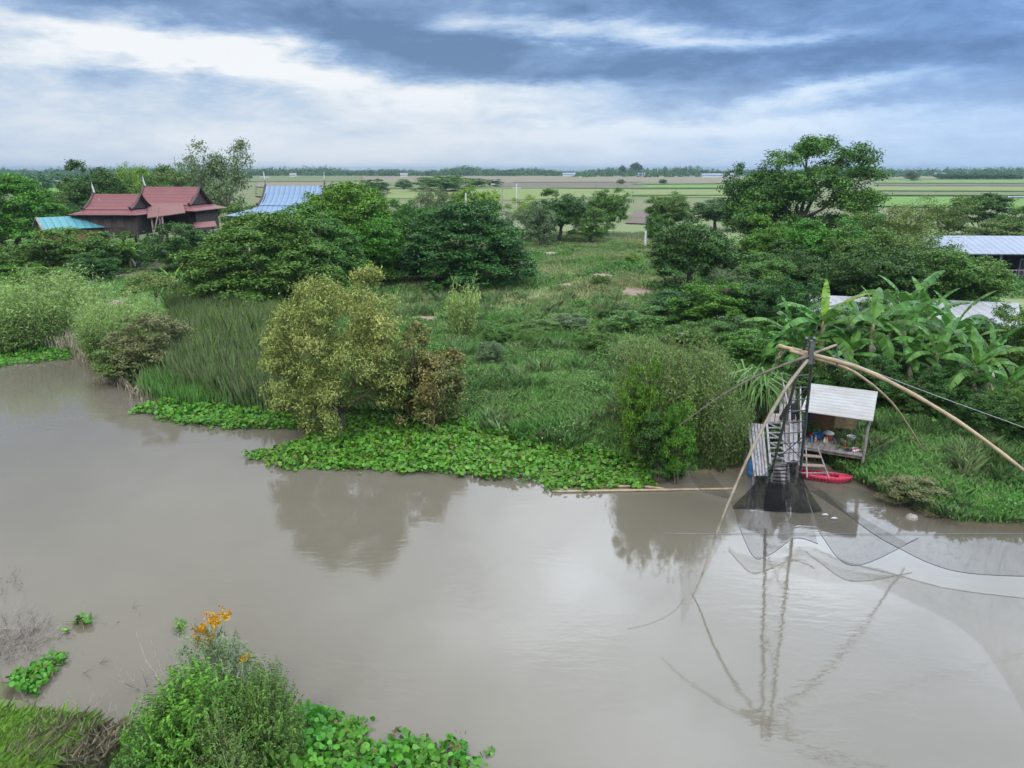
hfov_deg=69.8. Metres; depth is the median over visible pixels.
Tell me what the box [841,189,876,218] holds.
tree
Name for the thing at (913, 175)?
field tree
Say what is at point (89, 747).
straw
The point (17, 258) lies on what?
bush
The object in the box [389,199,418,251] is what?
tree
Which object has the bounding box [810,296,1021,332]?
open shed
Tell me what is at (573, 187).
field bund
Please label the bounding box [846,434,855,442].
white bucket
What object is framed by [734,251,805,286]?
tree
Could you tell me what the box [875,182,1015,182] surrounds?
field bund
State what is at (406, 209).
tree
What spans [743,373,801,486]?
stair pier
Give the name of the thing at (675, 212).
tree
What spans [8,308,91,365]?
dry reeds
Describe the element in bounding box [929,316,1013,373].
shrub
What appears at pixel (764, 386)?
pandanus
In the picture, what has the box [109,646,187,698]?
bare branches
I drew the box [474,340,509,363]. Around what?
shrub
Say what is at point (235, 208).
tree
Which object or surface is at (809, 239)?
tree
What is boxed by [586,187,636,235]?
tree
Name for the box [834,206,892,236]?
tree
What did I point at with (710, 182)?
field
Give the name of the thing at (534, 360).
dark weeds
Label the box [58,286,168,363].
feathery shrub
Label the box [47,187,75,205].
tree
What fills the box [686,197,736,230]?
tree
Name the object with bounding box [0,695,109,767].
lime grass
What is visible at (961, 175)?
grove tree
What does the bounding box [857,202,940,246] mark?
tree
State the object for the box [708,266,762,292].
shrub
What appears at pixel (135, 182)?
tree
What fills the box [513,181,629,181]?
field bund
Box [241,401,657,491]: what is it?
water hyacinth
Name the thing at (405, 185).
field tree
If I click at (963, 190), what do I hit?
field bund
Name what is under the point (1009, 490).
bank grass
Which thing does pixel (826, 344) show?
shrub
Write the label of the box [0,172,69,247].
tree
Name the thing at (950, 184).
field
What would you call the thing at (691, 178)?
field
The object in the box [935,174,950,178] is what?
grove tree
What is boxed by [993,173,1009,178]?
grove tree
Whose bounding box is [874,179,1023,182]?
field
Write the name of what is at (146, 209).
wooden house
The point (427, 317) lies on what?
bare earth
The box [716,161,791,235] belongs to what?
tree
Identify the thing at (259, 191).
field
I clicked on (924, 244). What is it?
tree
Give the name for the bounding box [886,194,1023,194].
field bund
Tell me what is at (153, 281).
tree
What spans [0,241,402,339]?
bank undergrowth
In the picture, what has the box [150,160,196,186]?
tree
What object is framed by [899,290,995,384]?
banana plant
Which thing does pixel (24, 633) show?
dead brush
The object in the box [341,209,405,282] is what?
tree
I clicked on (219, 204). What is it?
tree
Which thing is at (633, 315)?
shrub
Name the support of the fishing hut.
on the ground at (6, 692)
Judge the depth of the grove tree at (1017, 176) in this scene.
863.03 m
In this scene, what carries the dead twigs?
in the water
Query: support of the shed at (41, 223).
on the ground at (6, 692)
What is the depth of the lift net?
27.22 m
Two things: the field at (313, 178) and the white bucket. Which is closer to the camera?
the white bucket
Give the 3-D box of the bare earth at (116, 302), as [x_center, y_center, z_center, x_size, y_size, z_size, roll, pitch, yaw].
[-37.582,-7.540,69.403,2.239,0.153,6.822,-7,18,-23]
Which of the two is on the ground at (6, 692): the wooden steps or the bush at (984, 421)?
the bush at (984, 421)
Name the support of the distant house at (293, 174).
on the field at (313, 178)
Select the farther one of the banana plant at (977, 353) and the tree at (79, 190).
the tree at (79, 190)
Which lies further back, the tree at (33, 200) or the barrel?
the tree at (33, 200)
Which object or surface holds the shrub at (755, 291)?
on the ground at (6, 692)
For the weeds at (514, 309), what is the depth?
47.86 m
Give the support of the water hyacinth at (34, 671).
on the water
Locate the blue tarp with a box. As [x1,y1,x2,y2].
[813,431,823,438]
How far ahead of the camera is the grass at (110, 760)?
16.66 m
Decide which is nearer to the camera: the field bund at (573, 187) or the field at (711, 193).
the field at (711, 193)
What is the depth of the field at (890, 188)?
463.36 m
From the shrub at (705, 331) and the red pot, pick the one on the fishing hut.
the red pot
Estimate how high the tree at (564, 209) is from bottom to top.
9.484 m
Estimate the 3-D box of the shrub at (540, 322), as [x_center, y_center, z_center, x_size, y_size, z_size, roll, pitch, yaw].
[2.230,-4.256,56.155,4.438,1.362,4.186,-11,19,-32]
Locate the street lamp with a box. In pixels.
[491,184,502,239]
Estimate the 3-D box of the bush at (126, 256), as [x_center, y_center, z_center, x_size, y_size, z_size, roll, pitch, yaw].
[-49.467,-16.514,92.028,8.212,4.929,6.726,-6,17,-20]
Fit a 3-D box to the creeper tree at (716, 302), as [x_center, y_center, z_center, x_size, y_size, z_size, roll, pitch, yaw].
[15.344,-6.218,57.787,6.828,4.601,5.592,4,17,15]
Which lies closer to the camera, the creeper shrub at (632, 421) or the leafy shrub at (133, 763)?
the leafy shrub at (133, 763)
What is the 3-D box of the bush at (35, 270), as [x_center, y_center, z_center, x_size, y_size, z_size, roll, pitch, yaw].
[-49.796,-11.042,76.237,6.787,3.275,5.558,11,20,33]
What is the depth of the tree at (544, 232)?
118.53 m
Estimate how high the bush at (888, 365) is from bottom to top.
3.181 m
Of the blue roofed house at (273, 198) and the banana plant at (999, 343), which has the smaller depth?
the banana plant at (999, 343)
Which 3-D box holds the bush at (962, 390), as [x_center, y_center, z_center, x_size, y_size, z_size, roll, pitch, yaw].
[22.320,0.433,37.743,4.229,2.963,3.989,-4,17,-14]
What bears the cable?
on the lift net
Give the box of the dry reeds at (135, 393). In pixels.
[86,352,149,399]
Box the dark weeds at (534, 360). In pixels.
[312,299,772,459]
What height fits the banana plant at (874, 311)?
6.258 m
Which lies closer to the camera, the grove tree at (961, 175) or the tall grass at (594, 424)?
the tall grass at (594, 424)
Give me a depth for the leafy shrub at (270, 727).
16.68 m
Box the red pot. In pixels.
[822,430,834,440]
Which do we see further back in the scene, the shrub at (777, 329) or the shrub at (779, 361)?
the shrub at (777, 329)
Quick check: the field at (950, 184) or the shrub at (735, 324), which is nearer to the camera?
the shrub at (735, 324)
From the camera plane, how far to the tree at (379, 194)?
144.33 m
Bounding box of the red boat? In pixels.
[801,468,852,482]
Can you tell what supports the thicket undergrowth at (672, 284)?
on the ground at (6, 692)
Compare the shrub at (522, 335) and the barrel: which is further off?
the shrub at (522, 335)
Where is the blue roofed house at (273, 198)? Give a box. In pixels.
[226,172,325,250]
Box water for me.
[0,348,1023,767]
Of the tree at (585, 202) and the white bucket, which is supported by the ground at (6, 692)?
the tree at (585, 202)
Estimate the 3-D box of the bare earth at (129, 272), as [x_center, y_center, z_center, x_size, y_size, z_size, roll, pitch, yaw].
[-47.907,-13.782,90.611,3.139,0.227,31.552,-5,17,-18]
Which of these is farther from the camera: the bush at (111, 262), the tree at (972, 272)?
the bush at (111, 262)
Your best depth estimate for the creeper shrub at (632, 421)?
33.36 m
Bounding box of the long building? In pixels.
[910,235,1023,280]
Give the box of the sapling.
[445,271,480,335]
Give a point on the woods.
(49, 178)
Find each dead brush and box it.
[0,594,78,667]
[56,689,117,722]
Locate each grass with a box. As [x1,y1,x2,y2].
[0,238,422,379]
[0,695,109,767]
[37,744,199,767]
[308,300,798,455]
[308,315,1023,522]
[309,302,773,452]
[345,231,820,330]
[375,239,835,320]
[727,352,1023,522]
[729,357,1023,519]
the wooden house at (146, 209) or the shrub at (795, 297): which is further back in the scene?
the wooden house at (146, 209)
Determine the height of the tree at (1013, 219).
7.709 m
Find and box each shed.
[32,216,104,267]
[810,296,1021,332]
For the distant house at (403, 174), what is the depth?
1199.43 m
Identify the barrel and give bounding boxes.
[747,459,758,476]
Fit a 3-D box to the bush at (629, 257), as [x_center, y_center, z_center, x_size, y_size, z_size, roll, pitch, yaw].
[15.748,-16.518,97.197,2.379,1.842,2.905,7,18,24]
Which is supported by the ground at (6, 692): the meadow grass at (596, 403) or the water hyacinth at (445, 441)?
the meadow grass at (596, 403)
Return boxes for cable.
[832,355,1023,427]
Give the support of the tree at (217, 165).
on the ground at (6, 692)
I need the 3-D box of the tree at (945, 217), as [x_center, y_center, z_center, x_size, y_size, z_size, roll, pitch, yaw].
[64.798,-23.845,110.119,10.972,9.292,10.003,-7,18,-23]
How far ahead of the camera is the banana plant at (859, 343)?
40.52 m
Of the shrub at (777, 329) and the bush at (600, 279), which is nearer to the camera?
the shrub at (777, 329)
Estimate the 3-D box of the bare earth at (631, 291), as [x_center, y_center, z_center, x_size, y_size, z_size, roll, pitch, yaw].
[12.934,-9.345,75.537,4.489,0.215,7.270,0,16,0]
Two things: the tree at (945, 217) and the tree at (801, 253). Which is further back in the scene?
the tree at (945, 217)
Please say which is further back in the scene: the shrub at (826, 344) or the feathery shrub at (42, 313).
the feathery shrub at (42, 313)
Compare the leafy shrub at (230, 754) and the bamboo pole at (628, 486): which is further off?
the bamboo pole at (628, 486)
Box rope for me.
[659,533,803,533]
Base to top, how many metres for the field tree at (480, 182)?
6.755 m
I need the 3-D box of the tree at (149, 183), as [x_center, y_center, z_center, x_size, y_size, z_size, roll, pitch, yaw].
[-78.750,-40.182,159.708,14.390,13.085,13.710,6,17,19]
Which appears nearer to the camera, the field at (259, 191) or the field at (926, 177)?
the field at (259, 191)
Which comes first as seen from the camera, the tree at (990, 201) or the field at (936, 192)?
the tree at (990, 201)
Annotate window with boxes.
[1017,259,1023,275]
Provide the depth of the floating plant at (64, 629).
22.28 m
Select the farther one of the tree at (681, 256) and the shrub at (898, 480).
the tree at (681, 256)
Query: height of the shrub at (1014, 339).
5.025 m
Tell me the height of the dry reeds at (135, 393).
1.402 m
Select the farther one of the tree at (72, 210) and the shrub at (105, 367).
the tree at (72, 210)
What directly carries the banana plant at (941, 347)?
on the ground at (6, 692)
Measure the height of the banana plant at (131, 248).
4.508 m
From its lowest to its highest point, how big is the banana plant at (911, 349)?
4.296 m
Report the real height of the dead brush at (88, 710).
0.578 m
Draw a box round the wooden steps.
[797,444,828,477]
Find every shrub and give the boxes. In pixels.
[0,259,117,354]
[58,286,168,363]
[86,344,145,387]
[97,312,200,376]
[110,712,186,767]
[113,657,263,767]
[136,605,276,715]
[186,682,267,767]
[228,654,307,767]
[380,319,469,429]
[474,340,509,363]
[480,319,515,344]
[510,330,540,350]
[516,319,569,336]
[545,313,589,332]
[572,329,619,352]
[596,302,646,320]
[600,305,684,332]
[607,334,674,363]
[608,317,743,458]
[618,355,669,471]
[633,408,687,480]
[642,289,706,316]
[658,398,697,483]
[660,320,736,352]
[680,379,756,471]
[702,313,761,340]
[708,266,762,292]
[720,279,785,322]
[753,275,831,327]
[754,313,806,337]
[769,357,809,391]
[816,332,875,374]
[837,300,870,343]
[856,335,964,384]
[858,287,923,343]
[873,473,950,517]
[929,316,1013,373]
[982,380,1023,432]
[985,301,1023,379]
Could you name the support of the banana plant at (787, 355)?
on the ground at (6, 692)
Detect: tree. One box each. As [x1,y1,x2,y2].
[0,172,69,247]
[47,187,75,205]
[48,201,87,216]
[54,159,133,209]
[112,160,149,193]
[116,268,189,312]
[125,168,179,193]
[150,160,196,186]
[168,209,354,304]
[178,136,255,221]
[183,183,237,231]
[183,230,210,246]
[219,201,258,226]
[247,201,376,293]
[252,260,418,440]
[299,177,405,282]
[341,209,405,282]
[358,181,388,208]
[359,179,390,193]
[372,202,405,232]
[388,198,541,291]
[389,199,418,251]
[394,179,413,188]
[396,197,435,259]
[408,175,477,190]
[412,182,449,224]
[439,191,469,216]
[453,184,505,223]
[466,178,488,186]
[485,179,502,186]
[501,205,541,240]
[503,194,539,231]
[523,200,560,245]
[528,188,593,239]
[566,207,616,241]
[575,194,598,219]
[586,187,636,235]
[616,179,624,183]
[618,165,625,173]
[630,162,644,172]
[643,190,693,227]
[643,214,745,284]
[644,215,666,237]
[663,278,749,324]
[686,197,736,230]
[697,238,753,277]
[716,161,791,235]
[718,133,900,236]
[729,214,795,267]
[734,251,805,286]
[755,238,829,265]
[779,216,870,267]
[781,251,859,295]
[819,223,907,296]
[823,225,873,273]
[827,246,943,296]
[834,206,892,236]
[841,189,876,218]
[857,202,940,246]
[865,224,987,290]
[900,194,983,234]
[900,242,1005,300]
[903,170,920,180]
[929,253,1022,300]
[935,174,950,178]
[939,192,1021,235]
[946,173,958,178]
[952,173,968,178]
[959,218,1023,235]
[969,173,982,178]
[978,173,991,178]
[983,205,1023,235]
[988,174,998,178]
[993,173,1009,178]
[1003,173,1015,178]
[1013,174,1023,178]
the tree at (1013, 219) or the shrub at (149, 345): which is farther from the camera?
the tree at (1013, 219)
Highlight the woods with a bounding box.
[0,164,1023,189]
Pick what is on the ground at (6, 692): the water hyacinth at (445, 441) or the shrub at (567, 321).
the shrub at (567, 321)
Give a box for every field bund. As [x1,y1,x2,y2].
[385,187,728,187]
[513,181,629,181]
[632,183,661,183]
[632,194,705,194]
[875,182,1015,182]
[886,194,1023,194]
[904,190,1023,190]
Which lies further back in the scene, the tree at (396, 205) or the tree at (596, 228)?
the tree at (596, 228)
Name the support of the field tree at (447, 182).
on the field at (508, 193)
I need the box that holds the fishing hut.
[799,383,877,466]
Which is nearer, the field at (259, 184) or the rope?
the rope
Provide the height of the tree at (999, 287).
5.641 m
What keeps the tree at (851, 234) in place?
on the ground at (6, 692)
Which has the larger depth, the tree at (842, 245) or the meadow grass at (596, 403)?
the tree at (842, 245)
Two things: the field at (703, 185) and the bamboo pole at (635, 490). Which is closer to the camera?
the bamboo pole at (635, 490)
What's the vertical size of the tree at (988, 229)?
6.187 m
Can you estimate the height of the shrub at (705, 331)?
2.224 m
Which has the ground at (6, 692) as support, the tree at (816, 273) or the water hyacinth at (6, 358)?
the tree at (816, 273)
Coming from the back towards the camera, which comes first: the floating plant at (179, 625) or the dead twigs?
the dead twigs
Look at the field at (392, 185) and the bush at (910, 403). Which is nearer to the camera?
the bush at (910, 403)
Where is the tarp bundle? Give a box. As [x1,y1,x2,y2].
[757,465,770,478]
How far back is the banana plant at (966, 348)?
41.25 m
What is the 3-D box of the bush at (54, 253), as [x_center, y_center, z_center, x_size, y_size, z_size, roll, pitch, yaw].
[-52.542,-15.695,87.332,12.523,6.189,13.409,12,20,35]
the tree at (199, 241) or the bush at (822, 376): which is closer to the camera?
the bush at (822, 376)
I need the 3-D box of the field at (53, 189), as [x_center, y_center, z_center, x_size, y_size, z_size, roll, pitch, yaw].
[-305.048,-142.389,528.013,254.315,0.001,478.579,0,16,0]
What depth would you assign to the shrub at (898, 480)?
30.51 m
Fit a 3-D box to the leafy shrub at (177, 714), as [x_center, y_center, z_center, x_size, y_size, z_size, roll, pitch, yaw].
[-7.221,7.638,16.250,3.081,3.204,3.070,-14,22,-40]
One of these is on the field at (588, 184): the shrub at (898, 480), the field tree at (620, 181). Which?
the field tree at (620, 181)
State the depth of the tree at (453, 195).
144.47 m
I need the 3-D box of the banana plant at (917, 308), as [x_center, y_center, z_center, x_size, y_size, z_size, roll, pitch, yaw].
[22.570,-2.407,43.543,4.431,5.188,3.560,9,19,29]
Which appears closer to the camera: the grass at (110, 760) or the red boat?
the grass at (110, 760)
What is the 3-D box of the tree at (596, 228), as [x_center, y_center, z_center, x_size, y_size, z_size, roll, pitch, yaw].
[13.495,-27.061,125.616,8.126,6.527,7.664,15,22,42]
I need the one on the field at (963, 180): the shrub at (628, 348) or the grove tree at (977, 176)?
the grove tree at (977, 176)
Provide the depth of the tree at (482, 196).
134.73 m
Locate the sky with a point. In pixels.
(343, 84)
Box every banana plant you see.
[111,239,144,267]
[155,265,181,290]
[741,295,829,366]
[760,314,842,370]
[771,279,885,369]
[812,321,884,385]
[813,298,903,361]
[817,287,930,365]
[859,270,956,359]
[860,300,937,358]
[877,321,937,385]
[891,317,978,389]
[892,277,970,352]
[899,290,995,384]
[932,326,1018,399]
[935,308,1005,369]
[959,321,1023,390]
[969,356,1023,404]
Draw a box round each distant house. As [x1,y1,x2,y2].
[289,173,296,176]
[400,173,407,176]
[562,173,574,175]
[700,173,731,176]
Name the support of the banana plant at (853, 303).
on the ground at (6, 692)
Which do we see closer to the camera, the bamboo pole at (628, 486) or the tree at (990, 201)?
the bamboo pole at (628, 486)
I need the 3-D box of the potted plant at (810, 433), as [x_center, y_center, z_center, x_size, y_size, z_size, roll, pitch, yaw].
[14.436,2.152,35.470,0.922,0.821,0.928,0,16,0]
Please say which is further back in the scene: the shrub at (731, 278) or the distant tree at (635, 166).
the distant tree at (635, 166)
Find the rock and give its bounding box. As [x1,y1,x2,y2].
[905,513,917,520]
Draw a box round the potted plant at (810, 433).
[806,421,820,436]
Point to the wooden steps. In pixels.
(806, 455)
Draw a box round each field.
[44,176,362,181]
[44,182,65,197]
[255,188,381,195]
[256,182,358,186]
[362,175,756,181]
[380,183,497,186]
[386,188,632,199]
[500,182,639,186]
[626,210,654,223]
[632,190,737,197]
[638,184,736,188]
[666,180,744,183]
[872,186,1023,190]
[872,191,1023,193]
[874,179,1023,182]
[874,196,1023,207]
[875,184,1023,185]
[884,176,1018,178]
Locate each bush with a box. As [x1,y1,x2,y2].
[0,244,49,276]
[0,263,70,288]
[11,226,138,274]
[64,248,125,282]
[80,231,151,271]
[138,221,217,269]
[589,274,611,283]
[624,253,639,263]
[713,328,785,364]
[796,353,857,394]
[848,354,903,406]
[882,374,946,415]
[907,364,988,416]
[953,391,1023,447]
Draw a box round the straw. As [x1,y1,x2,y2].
[0,707,150,767]
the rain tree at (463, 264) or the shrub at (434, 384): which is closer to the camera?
the shrub at (434, 384)
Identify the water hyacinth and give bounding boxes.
[0,334,72,367]
[5,650,68,696]
[128,384,347,429]
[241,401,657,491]
[246,699,487,767]
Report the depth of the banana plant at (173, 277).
75.92 m
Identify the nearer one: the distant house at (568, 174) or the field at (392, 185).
the field at (392, 185)
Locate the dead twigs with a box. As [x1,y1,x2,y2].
[1,565,31,593]
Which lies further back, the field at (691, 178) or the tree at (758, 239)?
the field at (691, 178)
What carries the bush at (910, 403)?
on the ground at (6, 692)
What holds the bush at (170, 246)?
on the ground at (6, 692)
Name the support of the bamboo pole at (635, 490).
on the water
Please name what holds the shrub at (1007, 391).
on the ground at (6, 692)
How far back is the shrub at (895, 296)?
50.58 m
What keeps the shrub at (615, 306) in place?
on the ground at (6, 692)
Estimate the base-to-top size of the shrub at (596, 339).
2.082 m
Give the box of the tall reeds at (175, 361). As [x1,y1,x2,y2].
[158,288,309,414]
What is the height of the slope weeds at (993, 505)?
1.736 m
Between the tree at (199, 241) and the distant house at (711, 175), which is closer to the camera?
the tree at (199, 241)
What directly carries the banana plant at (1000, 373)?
on the ground at (6, 692)
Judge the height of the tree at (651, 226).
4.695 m
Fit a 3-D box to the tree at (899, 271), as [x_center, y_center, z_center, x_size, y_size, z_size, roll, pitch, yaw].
[31.298,-8.601,62.482,7.740,6.583,8.816,-10,19,-31]
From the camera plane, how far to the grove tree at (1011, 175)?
862.31 m
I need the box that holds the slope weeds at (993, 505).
[721,321,1023,520]
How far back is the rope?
28.26 m
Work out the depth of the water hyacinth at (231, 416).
41.44 m
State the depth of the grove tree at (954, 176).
862.35 m
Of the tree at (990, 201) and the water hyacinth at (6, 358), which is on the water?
the water hyacinth at (6, 358)
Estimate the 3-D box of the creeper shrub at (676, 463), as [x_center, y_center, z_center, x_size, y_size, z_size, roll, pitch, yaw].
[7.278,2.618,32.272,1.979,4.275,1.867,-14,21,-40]
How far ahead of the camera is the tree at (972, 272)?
60.92 m
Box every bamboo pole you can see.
[552,487,732,492]
[603,485,663,488]
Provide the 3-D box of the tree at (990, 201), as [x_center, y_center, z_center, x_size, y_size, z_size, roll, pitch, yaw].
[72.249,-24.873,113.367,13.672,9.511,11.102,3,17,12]
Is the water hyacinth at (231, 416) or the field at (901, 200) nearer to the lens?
the water hyacinth at (231, 416)
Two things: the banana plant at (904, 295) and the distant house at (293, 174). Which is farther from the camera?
the distant house at (293, 174)
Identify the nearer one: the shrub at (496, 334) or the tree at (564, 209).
the shrub at (496, 334)
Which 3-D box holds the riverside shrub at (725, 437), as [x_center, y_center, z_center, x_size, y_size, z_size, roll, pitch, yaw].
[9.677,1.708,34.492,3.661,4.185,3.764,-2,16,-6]
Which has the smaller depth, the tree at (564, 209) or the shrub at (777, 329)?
the shrub at (777, 329)
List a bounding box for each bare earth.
[104,265,137,278]
[106,299,124,304]
[411,315,436,321]
[622,287,652,296]
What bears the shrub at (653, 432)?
on the ground at (6, 692)
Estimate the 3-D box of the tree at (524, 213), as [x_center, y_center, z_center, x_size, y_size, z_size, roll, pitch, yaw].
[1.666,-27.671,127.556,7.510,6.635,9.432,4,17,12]
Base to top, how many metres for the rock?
0.380 m
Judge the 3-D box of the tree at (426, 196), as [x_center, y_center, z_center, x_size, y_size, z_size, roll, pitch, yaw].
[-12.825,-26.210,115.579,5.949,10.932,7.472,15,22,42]
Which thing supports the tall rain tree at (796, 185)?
on the ground at (6, 692)
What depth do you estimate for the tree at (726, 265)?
82.05 m
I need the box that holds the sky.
[0,0,1023,169]
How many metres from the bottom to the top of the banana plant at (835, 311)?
6.741 m
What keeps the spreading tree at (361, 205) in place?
on the ground at (6, 692)
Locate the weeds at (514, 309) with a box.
[306,300,812,454]
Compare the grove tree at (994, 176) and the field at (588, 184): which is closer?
the field at (588, 184)
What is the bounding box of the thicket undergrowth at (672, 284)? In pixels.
[619,258,1023,364]
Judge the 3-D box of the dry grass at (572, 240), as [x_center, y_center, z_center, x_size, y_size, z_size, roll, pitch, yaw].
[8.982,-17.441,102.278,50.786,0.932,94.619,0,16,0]
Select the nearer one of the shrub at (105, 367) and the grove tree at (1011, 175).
the shrub at (105, 367)
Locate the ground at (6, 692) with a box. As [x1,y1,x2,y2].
[0,170,1023,767]
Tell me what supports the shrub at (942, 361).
on the ground at (6, 692)
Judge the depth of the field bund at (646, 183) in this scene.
596.64 m
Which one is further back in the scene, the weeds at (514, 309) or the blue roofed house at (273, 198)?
the blue roofed house at (273, 198)
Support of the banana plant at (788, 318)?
on the ground at (6, 692)
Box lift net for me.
[678,337,1023,595]
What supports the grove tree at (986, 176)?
on the field at (963, 180)
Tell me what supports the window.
in the long building
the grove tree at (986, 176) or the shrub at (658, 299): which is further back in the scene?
the grove tree at (986, 176)
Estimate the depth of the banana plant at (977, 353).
37.05 m
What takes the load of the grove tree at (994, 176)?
on the field at (963, 180)
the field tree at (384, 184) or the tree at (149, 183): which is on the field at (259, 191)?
the field tree at (384, 184)
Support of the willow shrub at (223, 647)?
on the ground at (6, 692)
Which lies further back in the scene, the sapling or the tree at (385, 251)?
the tree at (385, 251)
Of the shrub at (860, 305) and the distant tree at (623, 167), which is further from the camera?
the distant tree at (623, 167)
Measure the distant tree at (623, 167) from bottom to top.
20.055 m
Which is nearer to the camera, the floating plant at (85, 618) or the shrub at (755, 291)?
the floating plant at (85, 618)
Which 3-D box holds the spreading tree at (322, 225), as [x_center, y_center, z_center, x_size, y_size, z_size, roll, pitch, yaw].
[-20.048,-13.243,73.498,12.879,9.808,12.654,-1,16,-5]
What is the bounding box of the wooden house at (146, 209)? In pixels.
[69,175,226,268]
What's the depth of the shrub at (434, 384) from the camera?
38.56 m
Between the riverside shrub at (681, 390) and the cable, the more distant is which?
the riverside shrub at (681, 390)
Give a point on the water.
(504, 616)
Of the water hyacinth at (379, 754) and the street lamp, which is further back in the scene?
the street lamp
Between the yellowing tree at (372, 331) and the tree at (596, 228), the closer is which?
the yellowing tree at (372, 331)
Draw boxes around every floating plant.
[57,610,92,628]
[61,626,73,633]
[172,617,195,632]
[482,746,494,755]
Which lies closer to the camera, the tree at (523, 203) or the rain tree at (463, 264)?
the rain tree at (463, 264)
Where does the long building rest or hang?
on the ground at (6, 692)
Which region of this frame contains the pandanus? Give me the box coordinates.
[704,359,803,423]
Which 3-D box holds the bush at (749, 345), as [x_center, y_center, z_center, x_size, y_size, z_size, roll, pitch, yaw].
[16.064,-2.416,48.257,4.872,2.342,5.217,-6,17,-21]
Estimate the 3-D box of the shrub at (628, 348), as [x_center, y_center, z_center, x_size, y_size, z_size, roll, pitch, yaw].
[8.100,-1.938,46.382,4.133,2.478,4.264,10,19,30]
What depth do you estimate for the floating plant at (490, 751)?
17.65 m
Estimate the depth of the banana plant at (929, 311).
44.03 m
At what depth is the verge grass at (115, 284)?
77.98 m
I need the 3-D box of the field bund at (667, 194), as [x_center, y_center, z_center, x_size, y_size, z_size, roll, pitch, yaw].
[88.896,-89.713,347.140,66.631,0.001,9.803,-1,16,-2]
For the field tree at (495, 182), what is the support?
on the field at (392, 185)
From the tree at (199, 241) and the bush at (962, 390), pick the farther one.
the tree at (199, 241)

